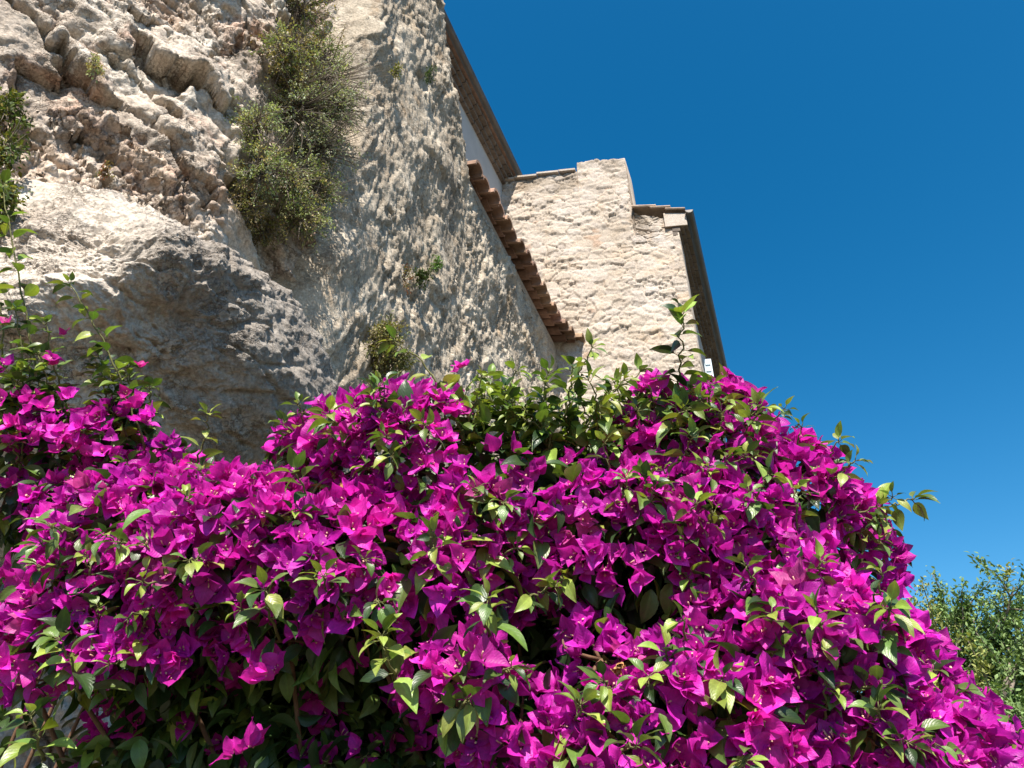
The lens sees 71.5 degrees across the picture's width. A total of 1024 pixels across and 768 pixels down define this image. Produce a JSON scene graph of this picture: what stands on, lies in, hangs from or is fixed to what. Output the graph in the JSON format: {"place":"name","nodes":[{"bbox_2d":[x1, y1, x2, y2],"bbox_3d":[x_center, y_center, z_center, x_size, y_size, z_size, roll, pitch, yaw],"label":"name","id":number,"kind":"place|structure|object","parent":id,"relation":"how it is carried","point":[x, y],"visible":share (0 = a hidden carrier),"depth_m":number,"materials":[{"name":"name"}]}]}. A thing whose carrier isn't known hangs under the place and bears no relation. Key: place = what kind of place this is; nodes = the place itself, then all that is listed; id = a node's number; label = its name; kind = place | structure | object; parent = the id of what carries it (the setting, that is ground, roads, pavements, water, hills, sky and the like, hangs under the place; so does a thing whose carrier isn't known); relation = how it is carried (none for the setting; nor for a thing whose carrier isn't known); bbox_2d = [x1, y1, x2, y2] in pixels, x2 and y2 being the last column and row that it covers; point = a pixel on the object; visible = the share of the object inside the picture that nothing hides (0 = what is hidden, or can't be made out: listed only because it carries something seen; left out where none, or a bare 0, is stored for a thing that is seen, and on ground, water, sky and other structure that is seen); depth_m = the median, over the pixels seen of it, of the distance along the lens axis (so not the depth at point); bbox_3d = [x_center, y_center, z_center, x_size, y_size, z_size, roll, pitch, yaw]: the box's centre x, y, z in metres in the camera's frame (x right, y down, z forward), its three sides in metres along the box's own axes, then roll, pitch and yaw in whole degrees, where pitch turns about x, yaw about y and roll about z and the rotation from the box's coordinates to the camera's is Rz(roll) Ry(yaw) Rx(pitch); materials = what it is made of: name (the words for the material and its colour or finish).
{"place":"outdoors","nodes":[
{"label":"outdoors","id":0,"kind":"place"},
{"bbox_2d":[443,0,1023,691],"label":"sky","id":1,"kind":"structure","parent":0,"point":[850,173],"materials":[{"name":"blue"}]},
{"bbox_3d":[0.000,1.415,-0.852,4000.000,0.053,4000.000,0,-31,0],"label":"ground","id":2,"kind":"structure","parent":0,"visible":0},
{"bbox_2d":[0,169,222,767],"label":"bougainvillea","id":3,"kind":"object","parent":2,"relation":"on","point":[45,427],"visible":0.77,"depth_m":1.64,"materials":[{"name":"purple plant"}]},
{"bbox_2d":[0,0,337,767],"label":"rock face","id":4,"kind":"object","parent":2,"relation":"on","point":[150,110],"visible":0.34,"depth_m":3.56},
{"bbox_2d":[0,85,39,236],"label":"shrub","id":5,"kind":"object","parent":4,"relation":"attached to","point":[8,158],"depth_m":2.79,"materials":[{"name":"green plant"}]},
{"bbox_2d":[85,52,106,82],"bbox_3d":[-1.990,-1.518,3.401,0.104,0.190,0.135,14,-34,-22],"label":"wall plant","id":6,"kind":"object","parent":4,"relation":"attached to","point":[94,62],"depth_m":3.40,"materials":[{"name":"green plant"}]},
{"bbox_2d":[95,160,115,181],"bbox_3d":[-1.815,-0.941,3.174,0.099,0.100,0.087,0,-31,0],"label":"wall plant","id":7,"kind":"object","parent":4,"relation":"attached to","point":[105,170],"depth_m":3.17,"materials":[{"name":"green plant"}]},
{"bbox_2d":[0,176,339,592],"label":"boulder","id":8,"kind":"object","parent":4,"relation":"on","point":[210,324],"visible":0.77,"depth_m":2.60,"materials":[{"name":"stone"}]},
{"bbox_2d":[229,177,284,249],"bbox_3d":[-1.387,-0.904,3.846,0.333,0.364,0.417,-13,-33,20],"label":"shrub","id":9,"kind":"object","parent":4,"relation":"attached to","point":[258,222],"visible":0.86,"depth_m":3.82,"materials":[{"name":"green plant"}]},
{"bbox_2d":[223,91,353,252],"bbox_3d":[-1.252,-1.157,3.958,0.467,0.763,0.795,-14,-34,22],"label":"shrub","id":10,"kind":"object","parent":4,"relation":"attached to","point":[315,188],"visible":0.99,"depth_m":3.93,"materials":[{"name":"green plant"}]},
{"bbox_2d":[248,0,360,117],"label":"shrub","id":11,"kind":"object","parent":4,"relation":"on","point":[290,47],"visible":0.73,"depth_m":4.46,"materials":[{"name":"green plant"}]},
{"bbox_2d":[260,33,389,182],"bbox_3d":[-1.155,-1.715,4.416,0.777,1.228,0.751,0,-31,0],"label":"shrub","id":12,"kind":"object","parent":4,"relation":"attached to","point":[330,109],"visible":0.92,"depth_m":4.39,"materials":[{"name":"green plant"}]},
{"bbox_2d":[218,0,585,610],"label":"rough wall","id":13,"kind":"structure","parent":2,"relation":"on","point":[483,302],"depth_m":5.64,"materials":[{"name":"stone"}]},
{"bbox_2d":[359,310,421,380],"bbox_3d":[-0.760,-0.216,4.458,0.318,0.449,0.352,-16,-35,24],"label":"shrub","id":14,"kind":"object","parent":13,"relation":"attached to","point":[398,363],"depth_m":4.43,"materials":[{"name":"green plant"}]},
{"bbox_2d":[390,61,403,84],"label":"wall plant","id":15,"kind":"object","parent":13,"relation":"attached to","point":[394,71],"depth_m":5.43,"materials":[{"name":"green plant"}]},
{"bbox_2d":[401,261,413,293],"bbox_3d":[-0.734,-0.710,4.902,0.155,0.286,0.083,-22,-38,32],"label":"wall plant","id":16,"kind":"object","parent":13,"relation":"attached to","point":[405,284],"depth_m":4.93,"materials":[{"name":"brown plant"}]},
{"bbox_2d":[413,267,434,292],"bbox_3d":[-0.662,-0.775,5.205,0.194,0.217,0.160,-12,-33,20],"label":"wall plant","id":17,"kind":"object","parent":13,"relation":"attached to","point":[421,275],"depth_m":5.21,"materials":[{"name":"green plant"}]},
{"bbox_2d":[423,65,436,87],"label":"wall plant","id":18,"kind":"object","parent":13,"relation":"attached to","point":[428,74],"depth_m":6.15,"materials":[{"name":"green plant"}]},
{"bbox_2d":[430,254,442,272],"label":"wall plant","id":19,"kind":"object","parent":13,"relation":"attached to","point":[437,264],"depth_m":5.62,"materials":[{"name":"green plant"}]},
{"bbox_2d":[444,9,522,203],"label":"house","id":20,"kind":"structure","parent":2,"relation":"on","point":[487,145],"depth_m":10.55,"materials":[{"name":"paint"}]},
{"bbox_2d":[0,294,1023,767],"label":"bougainvillea","id":21,"kind":"object","parent":2,"relation":"on","point":[648,592],"visible":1,"depth_m":1.20,"materials":[{"name":"purple plant"}]},
{"bbox_2d":[501,158,726,765],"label":"stone tower","id":22,"kind":"structure","parent":2,"relation":"on","point":[617,266],"depth_m":10.55,"materials":[{"name":"stone"}]},
{"bbox_2d":[905,551,1023,721],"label":"feathery tree","id":23,"kind":"object","parent":2,"relation":"on","point":[1000,672],"visible":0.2,"depth_m":9.12,"materials":[{"name":"green plant"}]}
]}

